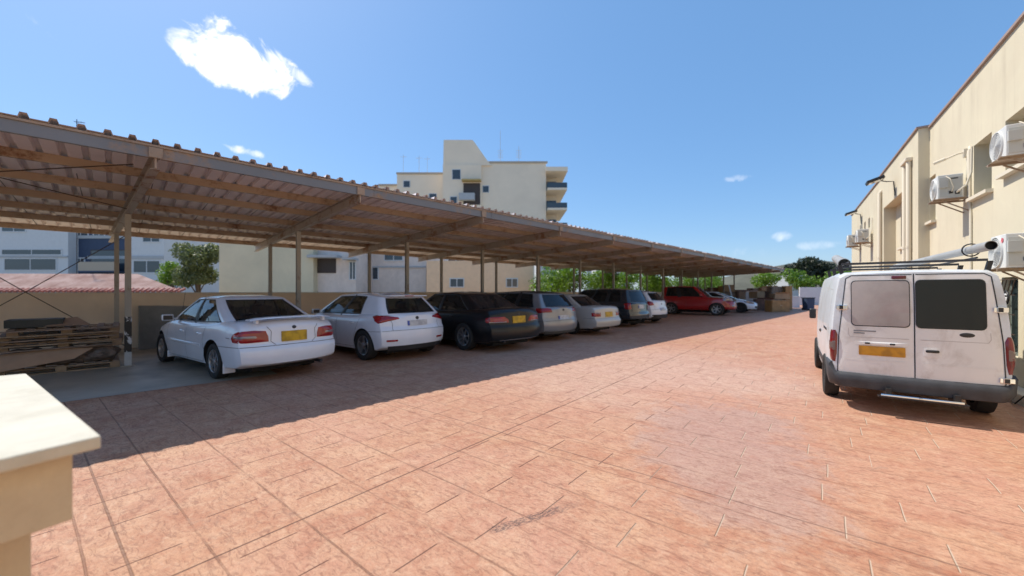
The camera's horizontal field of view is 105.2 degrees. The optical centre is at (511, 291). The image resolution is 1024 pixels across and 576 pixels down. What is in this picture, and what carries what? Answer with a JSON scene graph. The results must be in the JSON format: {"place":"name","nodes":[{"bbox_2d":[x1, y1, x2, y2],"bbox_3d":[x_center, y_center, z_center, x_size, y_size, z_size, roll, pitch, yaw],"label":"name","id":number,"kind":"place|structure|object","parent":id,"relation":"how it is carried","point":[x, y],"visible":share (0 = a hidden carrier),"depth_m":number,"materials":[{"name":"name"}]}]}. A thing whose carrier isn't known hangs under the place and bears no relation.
{"place":"outdoors","nodes":[
{"label":"outdoors","id":0,"kind":"place"},
{"bbox_2d":[0,227,77,273],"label":"apartment building","id":1,"kind":"structure","parent":0,"point":[26,251],"depth_m":42.00,"materials":[{"name":"grey"}]},
{"bbox_2d":[1,227,26,231],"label":"window","id":2,"kind":"structure","parent":1,"relation":"in","point":[3,229],"depth_m":41.97,"materials":[{"name":"grey"}]},
{"bbox_2d":[3,258,56,270],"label":"window","id":3,"kind":"structure","parent":1,"relation":"in","point":[9,264],"depth_m":41.97,"materials":[{"name":"grey"}]},
{"bbox_2d":[1,249,61,254],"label":"window","id":4,"kind":"structure","parent":1,"relation":"in","point":[3,251],"depth_m":41.97,"materials":[{"name":"grey"}]},
{"bbox_2d":[0,374,100,575],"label":"parapet","id":5,"kind":"structure","parent":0,"point":[45,436],"depth_m":1.21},
{"bbox_2d":[6,348,276,401],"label":"concrete slab","id":6,"kind":"structure","parent":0,"point":[149,371],"depth_m":7.07,"materials":[{"name":"concrete"}]},
{"bbox_2d":[0,355,119,375],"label":"pallet","id":7,"kind":"object","parent":6,"relation":"on","point":[64,367],"visible":0.56,"depth_m":7.69,"materials":[{"name":"brown wood"}]},
{"bbox_2d":[47,345,82,364],"bbox_3d":[-8.834,1.236,7.754,0.610,0.346,0.666,0,0,9],"label":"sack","id":8,"kind":"object","parent":7,"relation":"on","point":[77,359],"visible":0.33,"depth_m":7.64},
{"bbox_2d":[79,343,120,361],"bbox_3d":[-8.521,1.249,8.056,0.667,0.347,0.684,0,0,45],"label":"sack","id":9,"kind":"object","parent":7,"relation":"on","point":[102,353],"visible":0.71,"depth_m":7.91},
{"bbox_2d":[0,333,122,351],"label":"pallet","id":10,"kind":"object","parent":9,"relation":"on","point":[119,341],"visible":0.59,"depth_m":7.77,"materials":[{"name":"brown wood"}]},
{"bbox_2d":[0,348,91,371],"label":"cardboard sheet","id":11,"kind":"object","parent":10,"relation":"on","point":[13,361],"visible":1,"depth_m":7.25,"materials":[{"name":"cardboard"}]},
{"bbox_2d":[0,343,115,352],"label":"plank","id":12,"kind":"object","parent":11,"relation":"on","point":[56,348],"visible":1,"depth_m":7.40,"materials":[{"name":"brown wood"}]},
{"bbox_2d":[0,334,115,342],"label":"plank","id":13,"kind":"object","parent":10,"relation":"on","point":[57,338],"visible":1,"depth_m":7.42,"materials":[{"name":"brown wood"}]},
{"bbox_2d":[0,339,116,348],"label":"plank","id":14,"kind":"object","parent":10,"relation":"on","point":[57,343],"visible":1,"depth_m":7.39,"materials":[{"name":"brown wood"}]},
{"bbox_2d":[0,329,118,345],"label":"pallet","id":15,"kind":"object","parent":10,"relation":"on","point":[44,333],"visible":0.64,"depth_m":7.58,"materials":[{"name":"brown wood"}]},
{"bbox_2d":[0,330,115,337],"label":"plank","id":16,"kind":"object","parent":15,"relation":"on","point":[57,334],"visible":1,"depth_m":7.40,"materials":[{"name":"brown wood"}]},
{"bbox_2d":[6,322,119,336],"bbox_3d":[-8.965,0.756,7.926,1.450,0.138,0.976,0,1,-45],"label":"pallet","id":17,"kind":"object","parent":15,"relation":"on","point":[117,327],"visible":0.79,"depth_m":7.83,"materials":[{"name":"brown wood"}]},
{"bbox_2d":[4,317,65,328],"bbox_3d":[-9.300,0.605,7.660,0.600,0.150,0.720,0,0,45],"label":"board stack","id":18,"kind":"object","parent":17,"relation":"on","point":[26,323],"visible":0.84,"depth_m":7.46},
{"bbox_2d":[0,326,115,332],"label":"plank","id":19,"kind":"object","parent":17,"relation":"on","point":[56,329],"visible":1,"depth_m":7.39,"materials":[{"name":"brown wood"}]},
{"bbox_2d":[44,317,88,326],"bbox_3d":[-8.841,0.592,7.876,0.608,0.156,0.560,0,0,-36],"label":"cardboard sheet","id":20,"kind":"object","parent":17,"relation":"on","point":[73,321],"visible":0.79,"depth_m":7.82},
{"bbox_2d":[157,295,334,378],"bbox_3d":[-5.934,0.781,8.439,5.039,1.538,2.146,0,0,35],"label":"white saloon","id":21,"kind":"object","parent":6,"relation":"on","point":[221,336],"visible":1,"depth_m":7.20,"materials":[{"name":"paint"}]},
{"bbox_2d":[179,300,203,319],"bbox_3d":[-6.611,0.366,8.062,1.142,0.449,0.171,0,0,35],"label":"side window","id":22,"kind":"structure","parent":21,"relation":"in","point":[190,314],"depth_m":7.94,"materials":[{"name":"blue glass"}]},
{"bbox_2d":[198,300,219,320],"bbox_3d":[-5.620,0.362,7.380,1.215,0.442,0.170,0,0,35],"label":"side window","id":23,"kind":"structure","parent":21,"relation":"in","point":[208,312],"depth_m":7.47,"materials":[{"name":"blue glass"}]},
{"bbox_2d":[228,299,301,319],"bbox_3d":[-4.832,0.344,7.681,0.904,0.383,1.267,0,0,35],"label":"rear window","id":24,"kind":"structure","parent":21,"relation":"in","point":[242,309],"depth_m":7.65,"materials":[{"name":"black glass"}]},
{"bbox_2d":[219,243,317,291],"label":"house","id":25,"kind":"structure","parent":0,"point":[243,268],"depth_m":27.00,"materials":[{"name":"paint"}]},
{"bbox_2d":[378,130,567,223],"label":"apartment tower","id":26,"kind":"structure","parent":0,"point":[470,175],"depth_m":72.60,"materials":[{"name":"beige"}]},
{"bbox_2d":[452,169,460,179],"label":"window","id":27,"kind":"structure","parent":26,"relation":"in","point":[456,173],"depth_m":71.89,"materials":[{"name":"blue"}]},
{"bbox_2d":[426,261,533,291],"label":"house","id":28,"kind":"structure","parent":0,"point":[464,276],"depth_m":29.00,"materials":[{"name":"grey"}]},
{"bbox_2d":[449,278,463,287],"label":"window","id":29,"kind":"structure","parent":28,"relation":"in","point":[453,282],"depth_m":28.97,"materials":[{"name":"grey"}]},
{"bbox_2d":[506,278,517,287],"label":"window","id":30,"kind":"structure","parent":28,"relation":"in","point":[510,282],"depth_m":28.97,"materials":[{"name":"grey"}]},
{"bbox_2d":[0,0,1023,291],"label":"sky","id":31,"kind":"structure","parent":0,"point":[747,130],"materials":[{"name":"blue"}]},
{"bbox_2d":[31,305,1023,575],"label":"yard paving","id":32,"kind":"structure","parent":0,"point":[733,443],"depth_m":3.42,"materials":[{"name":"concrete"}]},
{"bbox_2d":[138,306,188,349],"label":"concrete block","id":33,"kind":"structure","parent":32,"relation":"on","point":[151,323],"depth_m":10.62,"materials":[{"name":"concrete"}]},
{"bbox_2d":[0,292,661,353],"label":"boundary wall","id":34,"kind":"structure","parent":32,"relation":"on","point":[93,307],"depth_m":10.40,"materials":[{"name":"paint"}]},
{"bbox_2d":[312,292,442,359],"bbox_3d":[-3.938,0.784,10.509,4.620,1.532,2.230,0,0,39],"label":"white hatchback","id":35,"kind":"object","parent":32,"relation":"on","point":[367,326],"visible":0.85,"depth_m":9.09,"materials":[{"name":"paint"}]},
{"bbox_2d":[0,111,784,366],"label":"carport","id":36,"kind":"object","parent":32,"relation":"on","point":[55,175],"visible":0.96,"depth_m":9.54,"materials":[{"name":"brown"}]},
{"bbox_2d":[426,291,539,349],"bbox_3d":[-1.642,0.768,12.095,5.270,1.563,2.293,0,0,45],"label":"black saloon","id":37,"kind":"object","parent":32,"relation":"on","point":[470,320],"visible":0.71,"depth_m":10.43,"materials":[{"name":"black paint"}]},
{"bbox_2d":[427,295,443,308],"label":"side window","id":38,"kind":"structure","parent":37,"relation":"in","point":[435,301],"depth_m":11.62,"materials":[{"name":"black glass"}]},
{"bbox_2d":[442,294,466,309],"bbox_3d":[-1.536,0.302,10.932,1.292,0.470,0.195,0,0,44],"label":"side window","id":39,"kind":"structure","parent":37,"relation":"in","point":[451,302],"depth_m":11.02,"materials":[{"name":"black glass"}]},
{"bbox_2d":[471,296,514,308],"bbox_3d":[-0.542,0.290,11.014,0.803,0.385,1.374,0,0,45],"label":"rear window","id":40,"kind":"structure","parent":37,"relation":"in","point":[485,302],"depth_m":10.98,"materials":[{"name":"black glass"}]},
{"bbox_2d":[494,291,576,339],"bbox_3d":[-0.010,0.758,14.125,4.769,1.584,2.294,0,0,45],"label":"silver estate","id":41,"kind":"object","parent":32,"relation":"on","point":[556,312],"visible":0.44,"depth_m":12.47,"materials":[{"name":"grey paint"}]},
{"bbox_2d":[504,294,518,303],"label":"side window","id":42,"kind":"structure","parent":41,"relation":"in","point":[512,298],"depth_m":13.05,"materials":[{"name":"black glass"}]},
{"bbox_2d":[519,294,531,306],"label":"side window","id":43,"kind":"structure","parent":41,"relation":"in","point":[526,299],"depth_m":12.59,"materials":[{"name":"black glass"}]},
{"bbox_2d":[543,295,570,305],"bbox_3d":[1.451,0.278,12.689,0.352,0.392,1.386,0,0,44],"label":"rear window","id":44,"kind":"structure","parent":41,"relation":"in","point":[550,300],"depth_m":12.61,"materials":[{"name":"blue glass"}]},
{"bbox_2d":[564,294,620,333],"bbox_3d":[1.948,0.814,15.721,2.124,1.472,4.578,0,0,-45],"label":"old beige saloon","id":45,"kind":"object","parent":32,"relation":"on","point":[592,315],"visible":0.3,"depth_m":14.07,"materials":[{"name":"grey paint"}]},
{"bbox_2d":[572,296,598,305],"bbox_3d":[2.796,0.355,14.872,0.656,0.377,1.305,0,0,45],"label":"rear window","id":46,"kind":"structure","parent":45,"relation":"in","point":[583,301],"depth_m":14.82,"materials":[{"name":"black glass"}]},
{"bbox_2d":[579,288,648,326],"bbox_3d":[4.162,0.693,18.840,2.292,1.715,4.538,0,0,-44],"label":"car","id":47,"kind":"object","parent":32,"relation":"on","point":[631,305],"visible":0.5,"depth_m":17.27,"materials":[{"name":"grey paint"}]},
{"bbox_2d":[581,291,595,297],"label":"side window","id":48,"kind":"structure","parent":47,"relation":"in","point":[588,293],"depth_m":18.32,"materials":[{"name":"black glass"}]},
{"bbox_2d":[593,290,608,300],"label":"side window","id":49,"kind":"structure","parent":47,"relation":"in","point":[600,295],"depth_m":17.82,"materials":[{"name":"black glass"}]},
{"bbox_2d":[609,291,619,301],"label":"side window","id":50,"kind":"structure","parent":47,"relation":"in","point":[615,295],"depth_m":17.30,"materials":[{"name":"black glass"}]},
{"bbox_2d":[629,291,645,301],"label":"rear window","id":51,"kind":"structure","parent":47,"relation":"in","point":[634,295],"depth_m":17.31,"materials":[{"name":"blue glass"}]},
{"bbox_2d":[639,291,667,322],"bbox_3d":[5.851,0.732,20.970,2.231,1.637,4.630,0,0,-44],"label":"white hatchback","id":52,"kind":"object","parent":32,"relation":"on","point":[657,308],"visible":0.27,"depth_m":19.18,"materials":[{"name":"paint"}]},
{"bbox_2d":[661,286,736,315],"bbox_3d":[12.725,0.565,26.913,4.736,1.969,2.601,0,0,37],"label":"red off roader","id":53,"kind":"object","parent":32,"relation":"on","point":[678,299],"visible":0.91,"depth_m":26.22,"materials":[{"name":"red paint"}]},
{"bbox_2d":[667,288,676,295],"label":"side window","id":54,"kind":"structure","parent":53,"relation":"in","point":[671,291],"depth_m":27.06,"materials":[{"name":"black glass"}]},
{"bbox_2d":[680,287,698,295],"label":"side window","id":55,"kind":"structure","parent":53,"relation":"in","point":[685,291],"depth_m":26.42,"materials":[{"name":"black glass"}]},
{"bbox_2d":[707,292,757,312],"bbox_3d":[16.140,0.771,30.498,5.108,1.559,2.405,0,0,39],"label":"white coupe","id":56,"kind":"object","parent":32,"relation":"on","point":[744,306],"visible":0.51,"depth_m":28.84,"materials":[{"name":"paint"}]},
{"bbox_2d":[739,291,756,299],"bbox_3d":[22.101,0.725,36.442,1.400,1.650,0.923,0,0,-10],"label":"carton","id":57,"kind":"object","parent":32,"relation":"on","point":[743,295],"visible":0.27,"depth_m":36.13,"materials":[{"name":"brown cardboard"}]},
{"bbox_2d":[753,298,772,309],"bbox_3d":[21.125,1.025,32.943,1.200,1.050,0.923,0,0,12],"label":"carton","id":58,"kind":"object","parent":32,"relation":"on","point":[760,302],"visible":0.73,"depth_m":32.66,"materials":[{"name":"brown cardboard"}]},
{"bbox_2d":[749,290,765,297],"bbox_3d":[21.389,0.220,34.145,0.900,0.700,0.923,0,0,-20],"label":"carton","id":59,"kind":"object","parent":58,"relation":"on","point":[757,294],"visible":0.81,"depth_m":33.88,"materials":[{"name":"brown cardboard"}]},
{"bbox_2d":[750,272,781,287],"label":"citrus tree","id":60,"kind":"object","parent":32,"relation":"on","point":[766,279],"visible":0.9,"depth_m":51.12,"materials":[{"name":"green plant"}]},
{"bbox_2d":[767,287,781,299],"bbox_3d":[22.890,0.550,33.980,1.200,2.000,0.640,0,0,-3],"label":"cupboard","id":61,"kind":"object","parent":32,"relation":"on","point":[772,290],"visible":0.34,"depth_m":33.68,"materials":[{"name":"brown wood"}]},
{"bbox_2d":[765,300,789,311],"bbox_3d":[20.655,1.100,30.480,1.550,0.900,0.740,0,0,-8],"label":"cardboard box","id":62,"kind":"object","parent":32,"relation":"on","point":[777,305],"visible":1,"depth_m":30.16,"materials":[{"name":"brown cardboard"}]},
{"bbox_2d":[769,292,789,298],"bbox_3d":[22.251,0.325,32.542,1.300,0.550,0.723,0,0,-6],"label":"carton","id":63,"kind":"object","parent":62,"relation":"on","point":[780,295],"visible":0.93,"depth_m":32.30,"materials":[{"name":"brown cardboard"}]},
{"bbox_2d":[782,286,791,309],"bbox_3d":[23.514,0.525,33.480,0.550,2.050,0.590,0,0,5],"label":"cupboard","id":64,"kind":"object","parent":32,"relation":"on","point":[786,288],"visible":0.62,"depth_m":33.20,"materials":[{"name":"brown wood"}]},
{"bbox_2d":[792,296,799,307],"bbox_3d":[27.522,0.990,38.300,0.860,1.120,0.660,0,0,0],"label":"white cabinet","id":65,"kind":"object","parent":32,"relation":"on","point":[795,301],"visible":0.52,"depth_m":38.00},
{"bbox_2d":[801,297,814,309],"bbox_3d":[25.192,1.015,33.320,0.720,1.069,0.720,0,0,0],"label":"wheelie bin","id":66,"kind":"object","parent":32,"relation":"on","point":[808,303],"visible":0.93,"depth_m":33.00,"materials":[{"name":"blue"}]},
{"bbox_2d":[799,287,821,304],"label":"end wall","id":67,"kind":"structure","parent":32,"relation":"on","point":[815,292],"depth_m":45.80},
{"bbox_2d":[809,257,1018,412],"bbox_3d":[6.143,0.563,6.485,1.870,1.973,4.426,0,0,36],"label":"panel van","id":68,"kind":"object","parent":32,"relation":"on","point":[944,333],"visible":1,"depth_m":4.82,"materials":[{"name":"paint"}]},
{"bbox_2d":[832,255,850,268],"bbox_3d":[6.217,-0.585,7.431,0.168,0.400,2.306,0,0,37],"label":"plastic pipe","id":69,"kind":"object","parent":68,"relation":"on","point":[837,259],"visible":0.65,"depth_m":6.62,"materials":[{"name":"white plastic"}]},
{"bbox_2d":[890,241,997,267],"bbox_3d":[6.114,-0.480,5.711,0.107,0.194,2.946,0,0,29],"label":"plastic pipe","id":70,"kind":"object","parent":68,"relation":"on","point":[984,246],"visible":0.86,"depth_m":4.94,"materials":[{"name":"white plastic"}]},
{"bbox_2d":[851,11,1023,406],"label":"cream building","id":71,"kind":"structure","parent":32,"relation":"on","point":[982,107],"depth_m":7.66,"materials":[{"name":"paint"}]},
{"bbox_2d":[845,225,860,250],"bbox_3d":[15.776,-2.416,17.967,0.698,1.170,0.726,0,0,35],"label":"air conditioner","id":72,"kind":"object","parent":71,"relation":"attached to","point":[850,240],"visible":0.92,"depth_m":17.92,"materials":[{"name":"grey"}]},
{"bbox_2d":[854,218,872,247],"bbox_3d":[13.978,-2.266,15.442,0.698,1.170,0.726,0,0,35],"label":"air conditioner","id":73,"kind":"object","parent":71,"relation":"attached to","point":[862,236],"visible":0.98,"depth_m":15.37,"materials":[{"name":"grey"}]},
{"bbox_2d":[865,175,895,195],"bbox_3d":[11.345,-3.234,12.054,0.673,0.630,0.400,0,0,35],"label":"floodlight","id":74,"kind":"object","parent":71,"relation":"attached to","point":[874,180],"visible":1,"depth_m":11.98,"materials":[{"name":"black"}]},
{"bbox_2d":[928,146,972,212],"bbox_3d":[8.567,-2.126,7.670,0.498,1.169,0.626,0,0,35],"label":"air conditioner","id":75,"kind":"object","parent":71,"relation":"attached to","point":[948,189],"visible":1,"depth_m":7.58,"materials":[{"name":"grey"}]},
{"bbox_2d":[933,148,967,164],"bbox_3d":[8.650,-2.660,7.742,0.458,0.220,0.085,0,0,42],"label":"wall lamp","id":76,"kind":"object","parent":71,"relation":"attached to","point":[964,153],"visible":1,"depth_m":7.68,"materials":[{"name":"beige"}]},
{"bbox_2d":[986,121,1023,171],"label":"air conditioner","id":77,"kind":"object","parent":71,"relation":"attached to","point":[1006,148],"visible":1,"depth_m":5.24,"materials":[{"name":"grey"}]},
{"bbox_2d":[988,233,1023,280],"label":"air conditioner","id":78,"kind":"object","parent":71,"relation":"attached to","point":[1006,254],"visible":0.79,"depth_m":5.23,"materials":[{"name":"grey"}]},
{"bbox_2d":[1010,277,1017,355],"bbox_3d":[7.858,0.385,6.043,0.050,1.230,0.560,0,0,35],"label":"window","id":79,"kind":"structure","parent":71,"relation":"in","point":[1013,299],"depth_m":6.23,"materials":[{"name":"grey"}]},
{"bbox_2d":[534,266,568,291],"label":"house","id":80,"kind":"structure","parent":0,"point":[541,269],"depth_m":43.00,"materials":[{"name":"grey"}]},
{"bbox_2d":[724,292,734,296],"bbox_3d":[20.222,0.775,36.942,1.200,1.550,1.023,0,0,-5],"label":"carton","id":81,"kind":"object","parent":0,"point":[729,294],"visible":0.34,"depth_m":36.55,"materials":[{"name":"brown cardboard"}]},
{"bbox_2d":[718,285,734,292],"bbox_3d":[20.225,-0.280,36.942,1.100,0.720,0.923,0,0,-8],"label":"carton","id":82,"kind":"object","parent":81,"relation":"on","point":[720,288],"visible":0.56,"depth_m":36.64,"materials":[{"name":"brown cardboard"}]},
{"bbox_2d":[703,260,851,289],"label":"hill","id":83,"kind":"structure","parent":0,"point":[742,282],"depth_m":145.91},
{"bbox_2d":[767,275,802,295],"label":"house","id":84,"kind":"structure","parent":0,"point":[782,282],"depth_m":78.85,"materials":[{"name":"grey"}]},
{"label":"ground","id":85,"kind":"structure","parent":0,"visible":0},
{"bbox_2d":[74,119,85,273],"bbox_3d":[-26.492,-4.508,24.000,0.652,12.116,0.240,0,0,0],"label":"television aerial","id":86,"kind":"object","parent":85,"relation":"on","point":[76,233],"visible":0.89,"depth_m":23.98,"materials":[{"name":"black"}]},
{"bbox_2d":[0,274,185,291],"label":"tiled outhouse","id":87,"kind":"structure","parent":85,"relation":"on","point":[81,283],"depth_m":19.73,"materials":[{"name":"tile"}]},
{"bbox_2d":[77,233,124,273],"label":"apartment building","id":88,"kind":"structure","parent":85,"relation":"on","point":[101,261],"depth_m":42.93,"materials":[{"name":"grey"}]},
{"bbox_2d":[91,250,124,270],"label":"window","id":89,"kind":"structure","parent":88,"relation":"in","point":[102,252],"depth_m":42.93,"materials":[{"name":"grey"}]},
{"bbox_2d":[155,261,180,288],"bbox_3d":[-28.714,-0.496,32.999,2.151,4.141,2.440,0,0,0],"label":"shrub","id":90,"kind":"object","parent":85,"relation":"on","point":[165,278],"visible":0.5,"depth_m":32.49,"materials":[{"name":"green plant"}]},
{"bbox_2d":[131,237,218,291],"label":"apartment building","id":91,"kind":"structure","parent":85,"relation":"on","point":[149,256],"depth_m":42.00,"materials":[{"name":"grey"}]},
{"bbox_2d":[133,260,160,272],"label":"window","id":92,"kind":"structure","parent":91,"relation":"in","point":[139,266],"depth_m":41.97,"materials":[{"name":"grey"}]},
{"bbox_2d":[142,237,160,242],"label":"window","id":93,"kind":"structure","parent":91,"relation":"in","point":[144,240],"depth_m":41.97,"materials":[{"name":"grey"}]},
{"bbox_2d":[168,242,218,291],"bbox_3d":[-24.012,-1.119,29.961,3.190,5.389,3.347,0,0,21],"label":"round tree","id":94,"kind":"object","parent":85,"relation":"on","point":[202,272],"visible":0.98,"depth_m":29.34,"materials":[{"name":"green plant"}]},
{"bbox_2d":[307,250,372,291],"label":"house","id":95,"kind":"structure","parent":85,"relation":"on","point":[337,271],"depth_m":27.60,"materials":[{"name":"grey"}]},
{"bbox_2d":[317,259,335,272],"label":"window","id":96,"kind":"structure","parent":95,"relation":"in","point":[323,265],"depth_m":27.55,"materials":[{"name":"brown"}]},
{"bbox_2d":[349,261,355,279],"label":"window","id":97,"kind":"structure","parent":95,"relation":"in","point":[352,264],"depth_m":27.57,"materials":[{"name":"grey"}]},
{"bbox_2d":[373,254,444,291],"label":"house","id":98,"kind":"structure","parent":85,"relation":"on","point":[388,273],"depth_m":31.00,"materials":[{"name":"grey"}]},
{"bbox_2d":[373,268,378,279],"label":"window","id":99,"kind":"structure","parent":98,"relation":"in","point":[375,270],"depth_m":30.97,"materials":[{"name":"grey"}]},
{"bbox_2d":[384,255,402,260],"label":"window","id":100,"kind":"structure","parent":98,"relation":"in","point":[386,257],"depth_m":30.97,"materials":[{"name":"grey"}]},
{"bbox_2d":[528,266,575,291],"bbox_3d":[2.821,-0.211,27.501,3.426,3.573,3.544,0,0,0],"label":"citrus tree","id":101,"kind":"object","parent":85,"relation":"on","point":[560,283],"visible":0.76,"depth_m":26.92,"materials":[{"name":"green plant"}]},
{"bbox_2d":[558,268,590,291],"bbox_3d":[4.396,-0.389,29.673,2.894,3.928,3.264,0,0,-42],"label":"citrus tree","id":102,"kind":"object","parent":85,"relation":"on","point":[570,289],"visible":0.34,"depth_m":29.41,"materials":[{"name":"green plant"}]},
{"bbox_2d":[581,269,618,289],"bbox_3d":[6.887,-0.155,31.022,3.389,3.462,3.477,0,0,0],"label":"citrus tree","id":103,"kind":"object","parent":85,"relation":"on","point":[595,279],"visible":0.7,"depth_m":30.37,"materials":[{"name":"green plant"}]},
{"bbox_2d":[592,275,627,288],"bbox_3d":[8.611,-0.051,33.249,3.444,3.253,3.417,0,0,-38],"label":"citrus tree","id":104,"kind":"object","parent":85,"relation":"on","point":[622,287],"visible":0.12,"depth_m":32.74,"materials":[{"name":"green plant"}]},
{"bbox_2d":[615,272,638,289],"bbox_3d":[10.160,-0.273,35.562,2.779,3.697,3.241,0,0,17],"label":"citrus tree","id":105,"kind":"object","parent":85,"relation":"on","point":[631,278],"visible":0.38,"depth_m":34.90,"materials":[{"name":"green plant"}]},
{"bbox_2d":[634,272,668,291],"bbox_3d":[13.008,-0.292,36.739,3.506,3.735,3.178,0,0,-29],"label":"citrus tree","id":106,"kind":"object","parent":85,"relation":"on","point":[652,285],"visible":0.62,"depth_m":36.12,"materials":[{"name":"green plant"}]},
{"bbox_2d":[669,276,703,286],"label":"citrus tree","id":107,"kind":"object","parent":85,"relation":"on","point":[688,282],"visible":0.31,"depth_m":42.12,"materials":[{"name":"green plant"}]},
{"bbox_2d":[699,276,721,289],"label":"citrus tree","id":108,"kind":"object","parent":85,"relation":"on","point":[708,282],"visible":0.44,"depth_m":47.81,"materials":[{"name":"green plant"}]},
{"bbox_2d":[781,268,818,291],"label":"citrus tree","id":109,"kind":"object","parent":85,"relation":"on","point":[794,280],"visible":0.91,"depth_m":49.34,"materials":[{"name":"green plant"}]},
{"bbox_2d":[788,256,818,277],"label":"pine tree","id":110,"kind":"object","parent":85,"relation":"on","point":[806,265],"visible":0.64,"depth_m":94.54,"materials":[{"name":"green plant"}]},
{"bbox_2d":[809,260,830,286],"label":"pine tree","id":111,"kind":"object","parent":85,"relation":"on","point":[822,266],"visible":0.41,"depth_m":95.25,"materials":[{"name":"green plant"}]},
{"bbox_2d":[817,262,835,284],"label":"pine tree","id":112,"kind":"object","parent":85,"relation":"on","point":[833,266],"visible":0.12,"depth_m":97.08,"materials":[{"name":"green plant"}]},
{"bbox_2d":[816,271,851,286],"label":"citrus tree","id":113,"kind":"object","parent":85,"relation":"on","point":[820,279],"visible":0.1,"depth_m":47.69,"materials":[{"name":"green plant"}]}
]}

